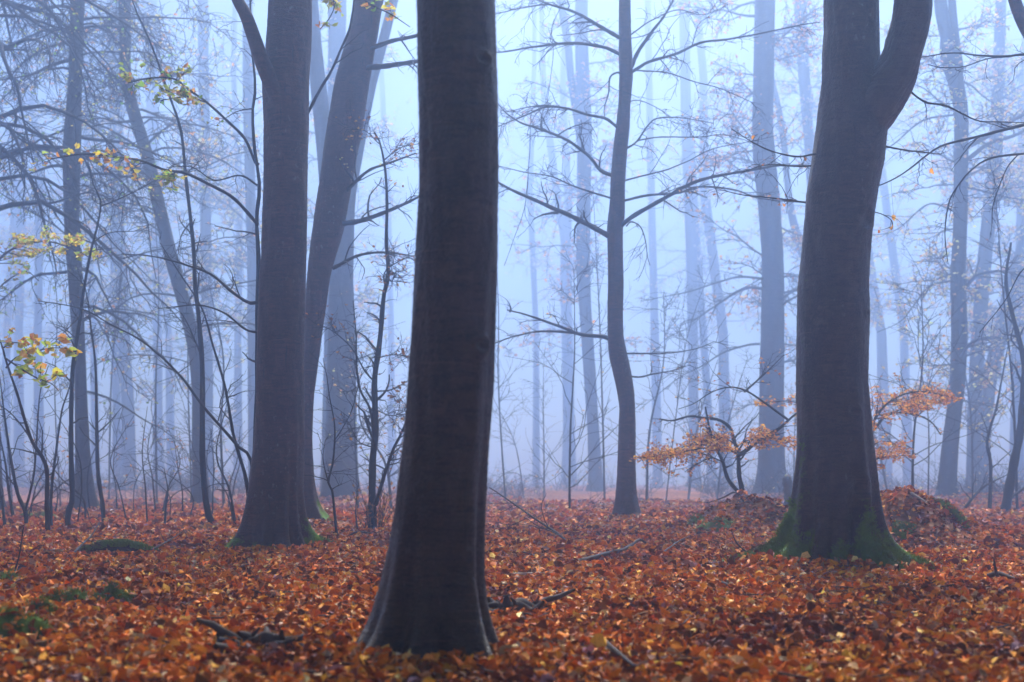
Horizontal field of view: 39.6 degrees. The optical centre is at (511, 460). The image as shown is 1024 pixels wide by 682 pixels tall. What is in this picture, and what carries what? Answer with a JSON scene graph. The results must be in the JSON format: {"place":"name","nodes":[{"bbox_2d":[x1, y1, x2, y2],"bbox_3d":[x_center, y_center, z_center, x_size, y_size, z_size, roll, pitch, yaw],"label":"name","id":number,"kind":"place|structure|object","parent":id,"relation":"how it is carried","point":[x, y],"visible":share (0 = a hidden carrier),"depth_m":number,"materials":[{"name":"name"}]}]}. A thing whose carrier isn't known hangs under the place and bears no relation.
{"place":"outdoors","nodes":[
{"label":"outdoors","id":0,"kind":"place"},
{"bbox_2d":[0,484,1023,681],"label":"ground","id":1,"kind":"structure","parent":0,"point":[554,494],"depth_m":17.09,"materials":[{"name":"plant"}]},
{"bbox_2d":[0,353,33,500],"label":"beech sapling","id":2,"kind":"object","parent":1,"relation":"on","point":[8,460],"visible":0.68,"depth_m":47.12,"materials":[{"name":"grey plant"}]},
{"bbox_2d":[0,429,40,515],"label":"beech sapling","id":3,"kind":"object","parent":1,"relation":"on","point":[6,479],"visible":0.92,"depth_m":23.70,"materials":[{"name":"brown plant"}]},
{"bbox_2d":[0,606,54,638],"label":"moss clump","id":4,"kind":"object","parent":1,"relation":"on","point":[12,618],"visible":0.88,"depth_m":7.66,"materials":[{"name":"green plant"}]},
{"bbox_2d":[0,361,56,522],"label":"beech sapling","id":5,"kind":"object","parent":1,"relation":"on","point":[23,506],"visible":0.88,"depth_m":20.89,"materials":[{"name":"brown plant"}]},
{"bbox_2d":[21,594,58,614],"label":"moss clump","id":6,"kind":"object","parent":1,"relation":"on","point":[41,601],"visible":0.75,"depth_m":8.33,"materials":[{"name":"green plant"}]},
{"bbox_2d":[0,328,82,530],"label":"beech sapling","id":7,"kind":"object","parent":1,"relation":"on","point":[30,359],"visible":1,"depth_m":16.40,"materials":[{"name":"yellow plant"}]},
{"bbox_2d":[0,0,83,486],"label":"beech tree","id":8,"kind":"object","parent":1,"relation":"on","point":[18,430],"visible":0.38,"depth_m":126.87,"materials":[{"name":"grey plant"}]},
{"bbox_2d":[0,90,85,486],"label":"beech tree","id":9,"kind":"object","parent":1,"relation":"on","point":[13,223],"visible":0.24,"depth_m":132.16,"materials":[{"name":"grey plant"}]},
{"bbox_2d":[0,182,106,505],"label":"beech sapling","id":10,"kind":"object","parent":1,"relation":"on","point":[58,467],"visible":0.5,"depth_m":37.91,"materials":[{"name":"grey plant"}]},
{"bbox_2d":[0,1,108,485],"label":"beech tree","id":11,"kind":"object","parent":1,"relation":"on","point":[38,291],"visible":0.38,"depth_m":110.06,"materials":[{"name":"grey plant"}]},
{"bbox_2d":[36,396,81,521],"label":"beech sapling","id":12,"kind":"object","parent":1,"relation":"on","point":[76,459],"visible":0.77,"depth_m":22.46,"materials":[{"name":"brown plant"}]},
{"bbox_2d":[46,358,81,525],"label":"beech sapling","id":13,"kind":"object","parent":1,"relation":"on","point":[58,428],"visible":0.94,"depth_m":21.49,"materials":[{"name":"brown plant"}]},
{"bbox_2d":[46,586,97,601],"bbox_3d":[-2.976,0.932,9.574,0.362,0.175,0.254,0,0,0],"label":"moss clump","id":14,"kind":"object","parent":1,"relation":"on","point":[59,594],"visible":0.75,"depth_m":9.54,"materials":[{"name":"green plant"}]},
{"bbox_2d":[1,29,169,482],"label":"beech tree","id":15,"kind":"object","parent":1,"relation":"on","point":[92,294],"visible":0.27,"depth_m":120.84,"materials":[{"name":"grey plant"}]},
{"bbox_2d":[0,0,185,509],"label":"beech tree","id":16,"kind":"object","parent":1,"relation":"on","point":[79,239],"visible":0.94,"depth_m":29.29,"materials":[{"name":"grey plant"}]},
{"bbox_2d":[72,516,114,552],"bbox_3d":[-4.477,0.951,15.087,0.383,0.688,1.246,0,0,0],"label":"fallen branch","id":17,"kind":"object","parent":1,"relation":"on","point":[81,545],"visible":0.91,"depth_m":15.06,"materials":[{"name":"brown wood"}]},
{"bbox_2d":[75,263,122,521],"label":"beech sapling","id":18,"kind":"object","parent":1,"relation":"on","point":[99,484],"visible":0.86,"depth_m":23.68,"materials":[{"name":"grey plant"}]},
{"bbox_2d":[87,405,117,507],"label":"beech sapling","id":19,"kind":"object","parent":1,"relation":"on","point":[90,462],"visible":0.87,"depth_m":29.94,"materials":[{"name":"brown plant"}]},
{"bbox_2d":[40,166,172,525],"bbox_3d":[-6.280,-1.781,21.181,1.543,5.687,2.296,0,0,-44],"label":"beech sapling","id":20,"kind":"object","parent":1,"relation":"on","point":[69,509],"visible":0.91,"depth_m":21.68,"materials":[{"name":"grey plant"}]},
{"bbox_2d":[91,580,137,603],"bbox_3d":[-2.763,0.926,9.892,0.337,0.199,0.240,0,0,-17],"label":"moss clump","id":21,"kind":"object","parent":1,"relation":"on","point":[113,588],"visible":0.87,"depth_m":9.85,"materials":[{"name":"green plant"}]},
{"bbox_2d":[75,538,160,552],"bbox_3d":[-4.331,0.951,15.600,0.940,0.192,0.155,0,0,0],"label":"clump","id":22,"kind":"object","parent":1,"relation":"on","point":[120,544],"visible":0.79,"depth_m":15.55,"materials":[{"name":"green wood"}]},
{"bbox_2d":[102,416,137,516],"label":"beech sapling","id":23,"kind":"object","parent":1,"relation":"on","point":[113,472],"visible":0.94,"depth_m":24.05,"materials":[{"name":"brown plant"}]},
{"bbox_2d":[90,126,151,499],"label":"beech sapling","id":24,"kind":"object","parent":1,"relation":"on","point":[109,443],"visible":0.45,"depth_m":48.47,"materials":[{"name":"grey plant"}]},
{"bbox_2d":[60,0,188,489],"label":"beech tree","id":25,"kind":"object","parent":1,"relation":"on","point":[129,434],"visible":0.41,"depth_m":92.17,"materials":[{"name":"grey plant"}]},
{"bbox_2d":[0,0,249,508],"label":"beech tree","id":26,"kind":"object","parent":1,"relation":"on","point":[80,385],"visible":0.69,"depth_m":33.97,"materials":[{"name":"grey plant"}]},
{"bbox_2d":[89,218,166,487],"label":"beech tree","id":27,"kind":"object","parent":1,"relation":"on","point":[115,386],"visible":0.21,"depth_m":106.55,"materials":[{"name":"grey plant"}]},
{"bbox_2d":[125,406,156,522],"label":"beech sapling","id":28,"kind":"object","parent":1,"relation":"on","point":[141,451],"visible":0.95,"depth_m":23.45,"materials":[{"name":"brown plant"}]},
{"bbox_2d":[36,278,251,467],"bbox_3d":[-4.717,-0.726,18.788,3.892,3.487,0.688,0,0,28],"label":"beech sapling","id":29,"kind":"object","parent":1,"relation":"on","point":[231,438],"visible":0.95,"depth_m":18.62,"materials":[{"name":"grey plant"}]},
{"bbox_2d":[30,0,261,442],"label":"beech sapling","id":30,"kind":"object","parent":1,"relation":"on","point":[167,175],"visible":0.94,"depth_m":17.69,"materials":[{"name":"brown plant"}]},
{"bbox_2d":[135,412,162,508],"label":"beech sapling","id":31,"kind":"object","parent":1,"relation":"on","point":[149,461],"visible":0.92,"depth_m":29.19,"materials":[{"name":"brown plant"}]},
{"bbox_2d":[125,0,181,483],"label":"beech tree","id":32,"kind":"object","parent":1,"relation":"on","point":[154,108],"visible":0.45,"depth_m":120.73,"materials":[{"name":"grey plant"}]},
{"bbox_2d":[84,0,222,481],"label":"beech tree","id":33,"kind":"object","parent":1,"relation":"on","point":[170,416],"visible":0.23,"depth_m":128.50,"materials":[{"name":"grey plant"}]},
{"bbox_2d":[3,0,320,503],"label":"beech tree","id":34,"kind":"object","parent":1,"relation":"on","point":[166,239],"visible":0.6,"depth_m":40.22,"materials":[{"name":"grey plant"}]},
{"bbox_2d":[111,0,218,523],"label":"beech sapling","id":35,"kind":"object","parent":1,"relation":"on","point":[202,457],"visible":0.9,"depth_m":21.75,"materials":[{"name":"brown plant"}]},
{"bbox_2d":[151,456,178,522],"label":"beech sapling","id":36,"kind":"object","parent":1,"relation":"on","point":[166,504],"visible":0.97,"depth_m":22.88,"materials":[{"name":"brown plant"}]},
{"bbox_2d":[119,197,214,502],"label":"beech sapling","id":37,"kind":"object","parent":1,"relation":"on","point":[155,421],"visible":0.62,"depth_m":42.50,"materials":[{"name":"grey plant"}]},
{"bbox_2d":[156,425,199,511],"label":"beech sapling","id":38,"kind":"object","parent":1,"relation":"on","point":[173,467],"visible":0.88,"depth_m":27.59,"materials":[{"name":"brown plant"}]},
{"bbox_2d":[145,181,237,502],"bbox_3d":[-8.683,-3.242,39.350,2.704,9.224,2.701,0,0,-39],"label":"beech sapling","id":39,"kind":"object","parent":1,"relation":"on","point":[188,424],"visible":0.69,"depth_m":39.28,"materials":[{"name":"grey plant"}]},
{"bbox_2d":[143,0,259,487],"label":"beech tree","id":40,"kind":"object","parent":1,"relation":"on","point":[205,214],"visible":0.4,"depth_m":86.59,"materials":[{"name":"grey plant"}]},
{"bbox_2d":[157,230,254,496],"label":"beech sapling","id":41,"kind":"object","parent":1,"relation":"on","point":[246,482],"visible":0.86,"depth_m":19.26,"materials":[{"name":"grey plant"}]},
{"bbox_2d":[196,404,236,523],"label":"beech sapling","id":42,"kind":"object","parent":1,"relation":"on","point":[230,494],"visible":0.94,"depth_m":21.53,"materials":[{"name":"brown plant"}]},
{"bbox_2d":[182,283,253,504],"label":"beech sapling","id":43,"kind":"object","parent":1,"relation":"on","point":[220,445],"visible":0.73,"depth_m":37.42,"materials":[{"name":"grey plant"}]},
{"bbox_2d":[138,4,318,485],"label":"beech tree","id":44,"kind":"object","parent":1,"relation":"on","point":[237,373],"visible":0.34,"depth_m":116.99,"materials":[{"name":"grey plant"}]},
{"bbox_2d":[186,0,311,481],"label":"beech tree","id":45,"kind":"object","parent":1,"relation":"on","point":[250,207],"visible":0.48,"depth_m":75.19,"materials":[{"name":"grey plant"}]},
{"bbox_2d":[196,618,303,652],"bbox_3d":[-1.358,0.936,7.366,0.550,0.239,0.464,0,0,-44],"label":"fallen branch","id":46,"kind":"object","parent":1,"relation":"on","point":[267,636],"visible":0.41,"depth_m":7.34,"materials":[{"name":"brown wood"}]},
{"bbox_2d":[113,0,409,550],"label":"beech tree","id":47,"kind":"object","parent":1,"relation":"on","point":[274,511],"visible":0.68,"depth_m":16.36,"materials":[{"name":"brown plant"}]},
{"bbox_2d":[248,0,409,491],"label":"beech tree","id":48,"kind":"object","parent":1,"relation":"on","point":[336,36],"visible":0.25,"depth_m":66.56,"materials":[{"name":"grey plant"}]},
{"bbox_2d":[304,345,375,533],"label":"beech sapling","id":49,"kind":"object","parent":1,"relation":"on","point":[332,491],"visible":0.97,"depth_m":18.24,"materials":[{"name":"brown plant"}]},
{"bbox_2d":[309,0,397,497],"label":"beech tree","id":50,"kind":"object","parent":1,"relation":"on","point":[320,108],"visible":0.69,"depth_m":43.67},
{"bbox_2d":[314,275,406,507],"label":"beech sapling","id":51,"kind":"object","parent":1,"relation":"on","point":[356,467],"visible":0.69,"depth_m":35.14,"materials":[{"name":"brown plant"}]},
{"bbox_2d":[315,355,405,508],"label":"beech sapling","id":52,"kind":"object","parent":1,"relation":"on","point":[388,472],"visible":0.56,"depth_m":32.52,"materials":[{"name":"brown plant"}]},
{"bbox_2d":[304,0,418,520],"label":"beech tree","id":53,"kind":"object","parent":1,"relation":"on","point":[337,182],"visible":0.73,"depth_m":22.31,"materials":[{"name":"brown plant"}]},
{"bbox_2d":[305,103,418,528],"bbox_3d":[-1.942,-1.954,19.982,1.911,6.004,1.785,0,0,0],"label":"bushy sapling","id":54,"kind":"object","parent":1,"relation":"on","point":[374,497],"visible":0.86,"depth_m":19.97,"materials":[{"name":"brown plant"}]},
{"bbox_2d":[353,0,418,485],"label":"beech tree","id":55,"kind":"object","parent":1,"relation":"on","point":[390,312],"visible":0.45,"depth_m":129.53,"materials":[{"name":"grey plant"}]},
{"bbox_2d":[355,0,499,664],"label":"beech tree","id":56,"kind":"object","parent":1,"relation":"on","point":[431,595],"visible":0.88,"depth_m":7.15,"materials":[{"name":"brown plant"}]},
{"bbox_2d":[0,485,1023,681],"bbox_3d":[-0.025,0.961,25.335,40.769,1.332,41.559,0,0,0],"label":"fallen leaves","id":57,"kind":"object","parent":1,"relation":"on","point":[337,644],"depth_m":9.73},
{"bbox_2d":[0,501,1023,681],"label":"twig debris","id":58,"kind":"object","parent":1,"relation":"on","point":[640,663],"visible":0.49,"depth_m":9.36,"materials":[{"name":"brown wood"}]},
{"bbox_2d":[490,362,533,497],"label":"beech sapling","id":59,"kind":"object","parent":1,"relation":"on","point":[513,441],"visible":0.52,"depth_m":47.38,"materials":[{"name":"grey plant"}]},
{"bbox_2d":[3,441,1023,500],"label":"undergrowth","id":60,"kind":"object","parent":1,"relation":"on","point":[186,482],"visible":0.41,"depth_m":58.90,"materials":[{"name":"brown plant"}]},
{"bbox_2d":[494,175,533,500],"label":"beech sapling","id":61,"kind":"object","parent":1,"relation":"on","point":[499,398],"visible":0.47,"depth_m":41.05,"materials":[{"name":"grey plant"}]},
{"bbox_2d":[485,487,565,538],"bbox_3d":[0.172,0.658,17.188,0.867,0.664,1.995,0,0,-35],"label":"fallen branch","id":62,"kind":"object","parent":1,"relation":"on","point":[555,532],"visible":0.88,"depth_m":16.98,"materials":[{"name":"brown wood"}]},
{"bbox_2d":[487,588,575,612],"bbox_3d":[0.066,1.025,9.928,0.777,0.225,0.496,0,0,0],"label":"fallen branch","id":63,"kind":"object","parent":1,"relation":"on","point":[507,602],"visible":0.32,"depth_m":9.85,"materials":[{"name":"brown wood"}]},
{"bbox_2d":[507,343,581,498],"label":"beech sapling","id":64,"kind":"object","parent":1,"relation":"on","point":[543,448],"visible":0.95,"depth_m":46.58,"materials":[{"name":"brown plant"}]},
{"bbox_2d":[498,0,607,486],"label":"beech tree","id":65,"kind":"object","parent":1,"relation":"on","point":[534,261],"visible":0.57,"depth_m":123.08,"materials":[{"name":"grey plant"}]},
{"bbox_2d":[539,0,578,485],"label":"beech tree","id":66,"kind":"object","parent":1,"relation":"on","point":[564,222],"visible":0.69,"depth_m":120.59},
{"bbox_2d":[507,240,646,507],"bbox_3d":[1.467,-1.768,29.279,2.546,5.762,3.222,0,0,-15],"label":"beech sapling","id":67,"kind":"object","parent":1,"relation":"on","point":[570,455],"visible":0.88,"depth_m":29.36,"materials":[{"name":"grey plant"}]},
{"bbox_2d":[499,0,660,491],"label":"beech tree","id":68,"kind":"object","parent":1,"relation":"on","point":[580,84],"visible":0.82,"depth_m":72.30,"materials":[{"name":"grey plant"}]},
{"bbox_2d":[555,174,634,498],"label":"beech sapling","id":69,"kind":"object","parent":1,"relation":"on","point":[601,396],"visible":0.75,"depth_m":39.69,"materials":[{"name":"grey plant"}]},
{"bbox_2d":[606,639,634,666],"bbox_3d":[0.527,0.966,7.203,0.039,0.039,0.942,0,0,-6],"label":"fallen branch","id":70,"kind":"object","parent":1,"relation":"on","point":[613,649],"visible":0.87,"depth_m":7.13,"materials":[{"name":"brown wood"}]},
{"bbox_2d":[591,276,700,499],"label":"beech sapling","id":71,"kind":"object","parent":1,"relation":"on","point":[649,430],"visible":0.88,"depth_m":38.08,"materials":[{"name":"grey plant"}]},
{"bbox_2d":[626,0,685,486],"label":"beech tree","id":72,"kind":"object","parent":1,"relation":"on","point":[653,269],"visible":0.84,"depth_m":115.08,"materials":[{"name":"grey plant"}]},
{"bbox_2d":[495,0,820,516],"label":"slender beech tree","id":73,"kind":"object","parent":1,"relation":"on","point":[626,499],"visible":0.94,"depth_m":25.07,"materials":[{"name":"brown plant"}]},
{"bbox_2d":[597,253,732,500],"bbox_3d":[4.262,-2.315,38.998,3.760,7.041,2.808,0,0,0],"label":"beech sapling","id":74,"kind":"object","parent":1,"relation":"on","point":[679,335],"visible":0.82,"depth_m":39.15,"materials":[{"name":"grey plant"}]},
{"bbox_2d":[638,0,725,486],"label":"beech tree","id":75,"kind":"object","parent":1,"relation":"on","point":[691,237],"visible":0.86,"depth_m":103.63,"materials":[{"name":"grey plant"}]},
{"bbox_2d":[657,358,733,499],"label":"beech sapling","id":76,"kind":"object","parent":1,"relation":"on","point":[690,479],"visible":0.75,"depth_m":47.93,"materials":[{"name":"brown plant"}]},
{"bbox_2d":[671,138,735,484],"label":"beech tree","id":77,"kind":"object","parent":1,"relation":"on","point":[706,368],"visible":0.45,"depth_m":109.39,"materials":[{"name":"grey plant"}]},
{"bbox_2d":[628,0,795,482],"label":"beech tree","id":78,"kind":"object","parent":1,"relation":"on","point":[708,207],"visible":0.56,"depth_m":107.69,"materials":[{"name":"grey plant"}]},
{"bbox_2d":[629,349,796,503],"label":"forked sapling","id":79,"kind":"object","parent":1,"relation":"on","point":[715,441],"visible":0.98,"depth_m":21.17,"materials":[{"name":"orange plant"}]},
{"bbox_2d":[665,346,765,498],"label":"beech sapling","id":80,"kind":"object","parent":1,"relation":"on","point":[719,476],"visible":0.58,"depth_m":46.03,"materials":[{"name":"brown plant"}]},
{"bbox_2d":[694,515,736,532],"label":"moss clump","id":81,"kind":"object","parent":1,"relation":"on","point":[718,522],"visible":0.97,"depth_m":19.16,"materials":[{"name":"green plant"}]},
{"bbox_2d":[634,0,891,493],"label":"beech tree","id":82,"kind":"object","parent":1,"relation":"on","point":[773,314],"visible":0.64,"depth_m":53.71,"materials":[{"name":"grey plant"}]},
{"bbox_2d":[748,275,796,477],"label":"beech sapling","id":83,"kind":"object","parent":1,"relation":"on","point":[788,389],"visible":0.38,"depth_m":48.35,"materials":[{"name":"grey plant"}]},
{"bbox_2d":[748,0,907,350],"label":"beech tree","id":84,"kind":"object","parent":1,"relation":"on","point":[805,87],"visible":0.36,"depth_m":80.86,"materials":[{"name":"grey plant"}]},
{"bbox_2d":[695,0,1023,571],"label":"beech tree","id":85,"kind":"object","parent":1,"relation":"on","point":[835,508],"visible":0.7,"depth_m":12.92,"materials":[{"name":"brown plant"}]},
{"bbox_2d":[754,373,965,470],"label":"forked sapling","id":86,"kind":"object","parent":1,"relation":"on","point":[916,404],"visible":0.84,"depth_m":23.22,"materials":[{"name":"orange plant"}]},
{"bbox_2d":[786,50,949,484],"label":"beech tree","id":87,"kind":"object","parent":1,"relation":"on","point":[881,348],"visible":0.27,"depth_m":112.57,"materials":[{"name":"grey plant"}]},
{"bbox_2d":[794,91,953,486],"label":"beech tree","id":88,"kind":"object","parent":1,"relation":"on","point":[904,346],"visible":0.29,"depth_m":114.99,"materials":[{"name":"grey plant"}]},
{"bbox_2d":[870,377,891,491],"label":"beech sapling","id":89,"kind":"object","parent":1,"relation":"on","point":[883,474],"visible":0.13,"depth_m":46.28,"materials":[{"name":"brown plant"}]},
{"bbox_2d":[891,519,916,538],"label":"moss clump","id":90,"kind":"object","parent":1,"relation":"on","point":[902,529],"visible":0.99,"depth_m":17.07,"materials":[{"name":"green plant"}]},
{"bbox_2d":[875,234,985,496],"bbox_3d":[10.422,-2.312,36.466,2.857,7.122,3.238,0,0,0],"label":"beech sapling","id":91,"kind":"object","parent":1,"relation":"on","point":[929,259],"visible":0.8,"depth_m":36.77,"materials":[{"name":"grey plant"}]},
{"bbox_2d":[868,284,998,487],"bbox_3d":[8.709,-1.326,30.368,2.629,4.874,2.941,0,0,-39],"label":"beech sapling","id":92,"kind":"object","parent":1,"relation":"on","point":[913,438],"visible":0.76,"depth_m":29.86,"materials":[{"name":"brown plant"}]},
{"bbox_2d":[870,0,1023,495],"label":"beech tree","id":93,"kind":"object","parent":1,"relation":"on","point":[959,281],"visible":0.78,"depth_m":48.13,"materials":[{"name":"grey plant"}]},
{"bbox_2d":[879,0,1023,349],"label":"branches","id":94,"kind":"object","parent":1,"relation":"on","point":[1017,8],"visible":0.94,"depth_m":15.96,"materials":[{"name":"brown plant"}]},
{"bbox_2d":[941,503,970,528],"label":"moss clump","id":95,"kind":"object","parent":1,"relation":"on","point":[960,516],"visible":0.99,"depth_m":17.35,"materials":[{"name":"green plant"}]},
{"bbox_2d":[899,0,1023,491],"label":"beech tree","id":96,"kind":"object","parent":1,"relation":"on","point":[980,312],"visible":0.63,"depth_m":69.46,"materials":[{"name":"grey plant"}]},
{"bbox_2d":[909,34,1023,487],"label":"beech tree","id":97,"kind":"object","parent":1,"relation":"on","point":[1019,219],"visible":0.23,"depth_m":98.15,"materials":[{"name":"grey plant"}]},
{"bbox_2d":[927,238,1010,493],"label":"beech sapling","id":98,"kind":"object","parent":1,"relation":"on","point":[972,451],"visible":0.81,"depth_m":48.12,"materials":[{"name":"grey plant"}]},
{"bbox_2d":[926,147,1023,508],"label":"beech sapling","id":99,"kind":"object","parent":1,"relation":"on","point":[1013,398],"visible":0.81,"depth_m":31.13,"materials":[{"name":"brown plant"}]},
{"bbox_2d":[934,135,1023,491],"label":"beech tree","id":100,"kind":"object","parent":1,"relation":"on","point":[1019,250],"visible":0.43,"depth_m":73.65,"materials":[{"name":"grey plant"}]},
{"bbox_2d":[957,471,1006,507],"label":"beech sapling","id":101,"kind":"object","parent":1,"relation":"on","point":[982,487],"visible":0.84,"depth_m":29.73,"materials":[{"name":"brown plant"}]},
{"bbox_2d":[975,323,1012,508],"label":"beech sapling","id":102,"kind":"object","parent":1,"relation":"on","point":[991,466],"visible":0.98,"depth_m":30.24,"materials":[{"name":"grey plant"}]},
{"bbox_2d":[985,242,1023,510],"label":"beech sapling","id":103,"kind":"object","parent":1,"relation":"on","point":[1008,492],"visible":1,"depth_m":28.19,"materials":[{"name":"grey plant"}]},
{"bbox_2d":[0,0,1023,484],"label":"sky","id":104,"kind":"structure","parent":0,"point":[399,87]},
{"bbox_2d":[782,475,792,504],"bbox_3d":[6.424,0.698,33.000,0.318,0.699,0.283,0,0,0],"label":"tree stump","id":105,"kind":"object","parent":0,"point":[787,482],"visible":0.72,"depth_m":32.90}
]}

